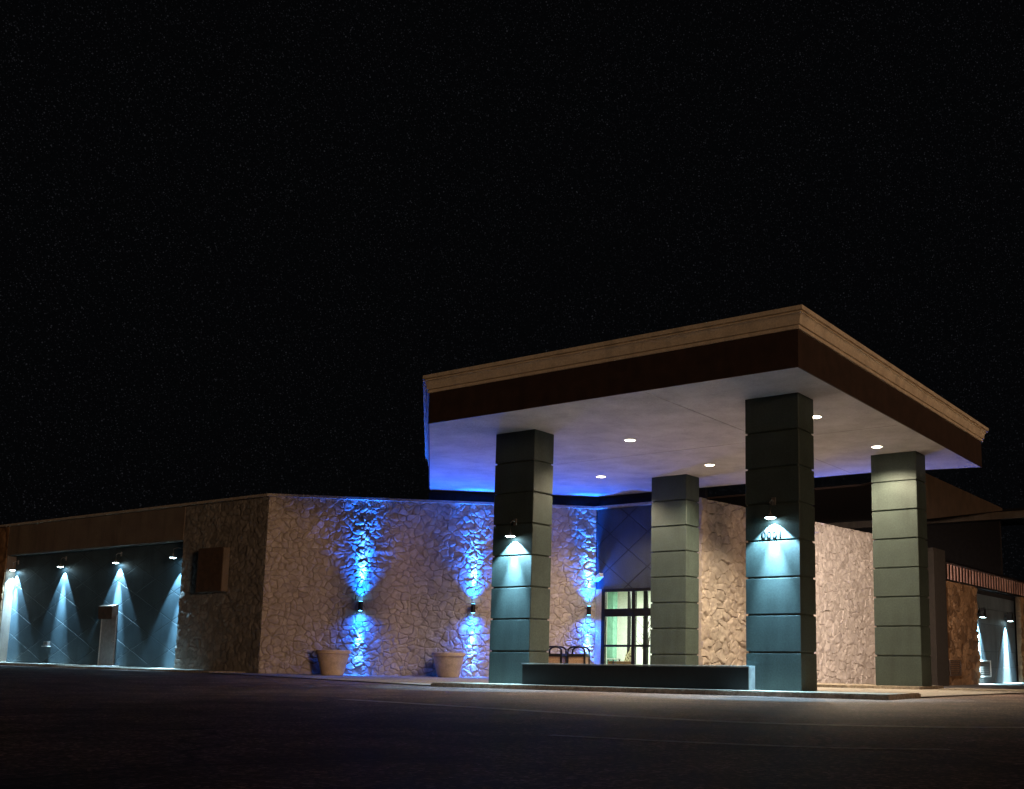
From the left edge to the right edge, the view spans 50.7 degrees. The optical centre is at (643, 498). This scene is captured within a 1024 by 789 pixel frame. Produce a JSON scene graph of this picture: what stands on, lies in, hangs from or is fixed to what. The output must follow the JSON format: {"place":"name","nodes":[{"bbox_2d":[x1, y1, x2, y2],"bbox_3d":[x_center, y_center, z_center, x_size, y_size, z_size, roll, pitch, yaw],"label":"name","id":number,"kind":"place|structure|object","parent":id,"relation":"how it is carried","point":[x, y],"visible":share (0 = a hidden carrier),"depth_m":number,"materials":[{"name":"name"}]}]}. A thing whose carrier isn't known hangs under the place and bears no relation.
{"place":"outdoors","nodes":[
{"label":"outdoors","id":0,"kind":"place"},
{"bbox_2d":[0,662,90,666],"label":"pavement","id":1,"kind":"structure","parent":0,"point":[27,664],"depth_m":43.23,"materials":[{"name":"concrete"}]},
{"bbox_2d":[52,666,245,672],"bbox_3d":[-18.280,6.485,39.388,9.980,0.512,1.800,-5,-10,33],"label":"pavement step","id":2,"kind":"object","parent":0,"point":[149,669],"visible":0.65,"depth_m":38.83,"materials":[{"name":"concrete"}]},
{"bbox_2d":[0,665,1023,788],"bbox_3d":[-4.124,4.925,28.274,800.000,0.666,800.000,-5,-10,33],"label":"asphalt ground","id":3,"kind":"structure","parent":0,"point":[71,728],"depth_m":10.03,"materials":[{"name":"grey asphalt"}]},
{"bbox_2d":[0,488,1023,685],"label":"building","id":4,"kind":"structure","parent":3,"relation":"on","point":[307,573],"depth_m":39.23,"materials":[{"name":"stone"}]},
{"bbox_2d":[41,641,50,646],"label":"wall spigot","id":5,"kind":"object","parent":4,"relation":"attached to","point":[46,643],"depth_m":45.04,"materials":[{"name":"metal"}]},
{"bbox_2d":[91,605,117,665],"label":"hooded door","id":6,"kind":"structure","parent":4,"relation":"attached to","point":[107,615],"depth_m":42.67,"materials":[{"name":"grey paint"}]},
{"bbox_2d":[196,547,229,592],"bbox_3d":[-15.573,2.597,38.676,1.500,1.600,0.360,-5,-10,33],"label":"wall cabinet","id":7,"kind":"object","parent":4,"relation":"attached to","point":[212,569],"depth_m":38.42,"materials":[{"name":"brown metal"}]},
{"bbox_2d":[358,601,362,610],"bbox_3d":[-10.011,3.806,37.736,0.164,0.330,0.322,2,-9,-12],"label":"sconce","id":8,"kind":"object","parent":4,"relation":"attached to","point":[360,605],"visible":1,"depth_m":37.60,"materials":[{"name":"black metal"}]},
{"bbox_2d":[471,604,475,612],"bbox_3d":[-6.163,3.967,38.527,0.164,0.330,0.322,2,-9,-12],"label":"sconce","id":9,"kind":"object","parent":4,"relation":"attached to","point":[473,606],"visible":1,"depth_m":38.38,"materials":[{"name":"black metal"}]},
{"bbox_2d":[587,606,590,614],"bbox_3d":[-2.039,4.140,39.376,0.164,0.330,0.322,2,-9,-12],"label":"sconce","id":10,"kind":"object","parent":4,"relation":"attached to","point":[588,610],"visible":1,"depth_m":39.23,"materials":[{"name":"black metal"}]},
{"bbox_2d":[593,573,603,581],"bbox_3d":[-1.639,2.923,39.391,0.276,0.292,0.553,5,-10,-28],"label":"security camera","id":11,"kind":"object","parent":4,"relation":"attached to","point":[598,577],"visible":1,"depth_m":39.25,"materials":[{"name":"white plastic"}]},
{"bbox_2d":[606,658,620,665],"bbox_3d":[-1.249,6.404,40.167,0.600,0.760,0.500,-5,-10,33],"label":"side table","id":12,"kind":"object","parent":4,"relation":"on","point":[619,659],"visible":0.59,"depth_m":39.98,"materials":[{"name":"white"}]},
{"bbox_2d":[608,647,636,665],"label":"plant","id":13,"kind":"object","parent":4,"relation":"on","point":[627,659],"visible":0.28,"depth_m":40.09,"materials":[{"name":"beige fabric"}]},
{"bbox_2d":[708,473,1023,574],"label":"roof","id":14,"kind":"structure","parent":4,"relation":"on","point":[963,527],"depth_m":59.04,"materials":[{"name":"paint"}]},
{"bbox_2d":[949,660,961,675],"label":"rusty vent","id":15,"kind":"object","parent":4,"relation":"attached to","point":[950,670],"visible":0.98,"depth_m":49.06,"materials":[{"name":"brown metal"}]},
{"bbox_2d":[977,607,985,617],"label":"box lamp","id":16,"kind":"object","parent":4,"relation":"attached to","point":[981,612],"visible":0.86,"depth_m":53.88,"materials":[{"name":"black metal"}]},
{"bbox_2d":[979,660,991,676],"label":"louvre vent","id":17,"kind":"object","parent":4,"relation":"attached to","point":[987,666],"visible":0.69,"depth_m":54.62,"materials":[{"name":"white metal"}]},
{"bbox_2d":[1004,612,1012,620],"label":"box lamp","id":18,"kind":"object","parent":4,"relation":"attached to","point":[1009,616],"visible":1,"depth_m":58.26,"materials":[{"name":"black metal"}]},
{"bbox_2d":[431,682,920,699],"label":"kerb island","id":19,"kind":"structure","parent":3,"relation":"on","point":[865,695],"depth_m":23.86,"materials":[{"name":"concrete"}]},
{"bbox_2d":[522,663,754,689],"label":"wall","id":20,"kind":"structure","parent":19,"relation":"on","point":[689,676],"depth_m":25.32,"materials":[{"name":"paint"}]},
{"bbox_2d":[423,304,988,690],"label":"entrance portico","id":21,"kind":"structure","parent":19,"relation":"on","point":[742,399],"depth_m":27.96,"materials":[{"name":"paint"}]},
{"bbox_2d":[505,519,516,537],"bbox_3d":[-3.519,0.781,28.335,0.280,0.522,0.330,-5,-10,33],"label":"wall lamp","id":22,"kind":"object","parent":21,"relation":"attached to","point":[510,535],"visible":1,"depth_m":28.30,"materials":[{"name":"metal"}]},
{"bbox_2d":[624,438,635,441],"bbox_3d":[-0.384,-1.622,29.796,0.360,0.034,0.360,-5,-10,33],"label":"soffit light","id":23,"kind":"object","parent":21,"relation":"attached to","point":[629,439],"visible":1,"depth_m":29.73,"materials":[{"name":"white ceramic"}]},
{"bbox_2d":[764,497,776,518],"bbox_3d":[2.876,0.215,24.194,0.280,0.522,0.330,-5,-10,33],"label":"wall lamp","id":24,"kind":"object","parent":21,"relation":"attached to","point":[770,515],"visible":1,"depth_m":24.15,"materials":[{"name":"metal"}]},
{"bbox_2d":[813,415,822,418],"bbox_3d":[4.301,-2.040,26.738,0.360,0.034,0.360,-5,-10,33],"label":"soffit light","id":25,"kind":"object","parent":21,"relation":"attached to","point":[817,416],"visible":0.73,"depth_m":26.66,"materials":[{"name":"white glass"}]},
{"bbox_2d":[870,445,882,447],"bbox_3d":[6.628,-1.465,30.345,0.360,0.034,0.360,-5,-10,33],"label":"soffit light","id":26,"kind":"object","parent":21,"relation":"attached to","point":[877,446],"visible":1,"depth_m":30.26,"materials":[{"name":"white glass"}]},
{"bbox_2d":[340,699,1023,727],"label":"painted arc","id":27,"kind":"object","parent":3,"relation":"on","point":[683,719],"visible":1,"depth_m":13.40,"materials":[{"name":"paint"}]},
{"bbox_2d":[938,688,1023,692],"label":"side kerb","id":28,"kind":"structure","parent":3,"relation":"on","point":[1009,690],"depth_m":29.21,"materials":[{"name":"concrete"}]},
{"bbox_2d":[0,0,1023,665],"label":"sky","id":29,"kind":"structure","parent":0,"point":[240,240],"materials":[{"name":"black"}]},
{"bbox_2d":[207,672,1018,696],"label":"concrete drive","id":30,"kind":"structure","parent":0,"point":[424,680],"depth_m":32.54,"materials":[{"name":"grey concrete"}]},
{"bbox_2d":[315,650,350,674],"bbox_3d":[-10.692,5.644,36.703,1.184,0.855,1.184,-2,-9,15],"label":"plant pot","id":31,"kind":"object","parent":30,"relation":"on","point":[332,662],"visible":1,"depth_m":36.30,"materials":[{"name":"ceramic"}]},
{"bbox_2d":[432,652,465,676],"bbox_3d":[-6.844,5.832,37.417,1.184,0.855,1.184,-3,-10,24],"label":"plant pot","id":32,"kind":"object","parent":30,"relation":"on","point":[448,664],"visible":0.99,"depth_m":37.01,"materials":[{"name":"ceramic"}]},
{"bbox_2d":[549,646,566,663],"bbox_3d":[-3.157,5.848,38.035,0.684,1.177,0.624,-1,-9,13],"label":"outdoor chair","id":33,"kind":"object","parent":30,"relation":"on","point":[560,658],"visible":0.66,"depth_m":37.80,"materials":[{"name":"black metal"}]},
{"bbox_2d":[567,646,589,663],"bbox_3d":[-2.327,5.846,37.970,0.684,1.177,0.624,-1,-9,13],"label":"outdoor chair","id":34,"kind":"object","parent":30,"relation":"on","point":[573,658],"visible":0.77,"depth_m":37.75,"materials":[{"name":"black metal"}]},
{"bbox_2d":[636,604,650,655],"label":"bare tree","id":35,"kind":"object","parent":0,"point":[648,633],"visible":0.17,"depth_m":40.72,"materials":[{"name":"white wood"}]},
{"bbox_2d":[817,683,943,689],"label":"pavement","id":36,"kind":"structure","parent":0,"point":[843,685],"depth_m":30.47,"materials":[{"name":"concrete"}]},
{"bbox_2d":[944,682,1023,689],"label":"forecourt","id":37,"kind":"structure","parent":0,"point":[1018,685],"depth_m":47.60,"materials":[{"name":"concrete"}]},
{"bbox_2d":[995,633,1002,681],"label":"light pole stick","id":38,"kind":"object","parent":37,"relation":"on","point":[998,657],"visible":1,"depth_m":56.50,"materials":[{"name":"metal"}]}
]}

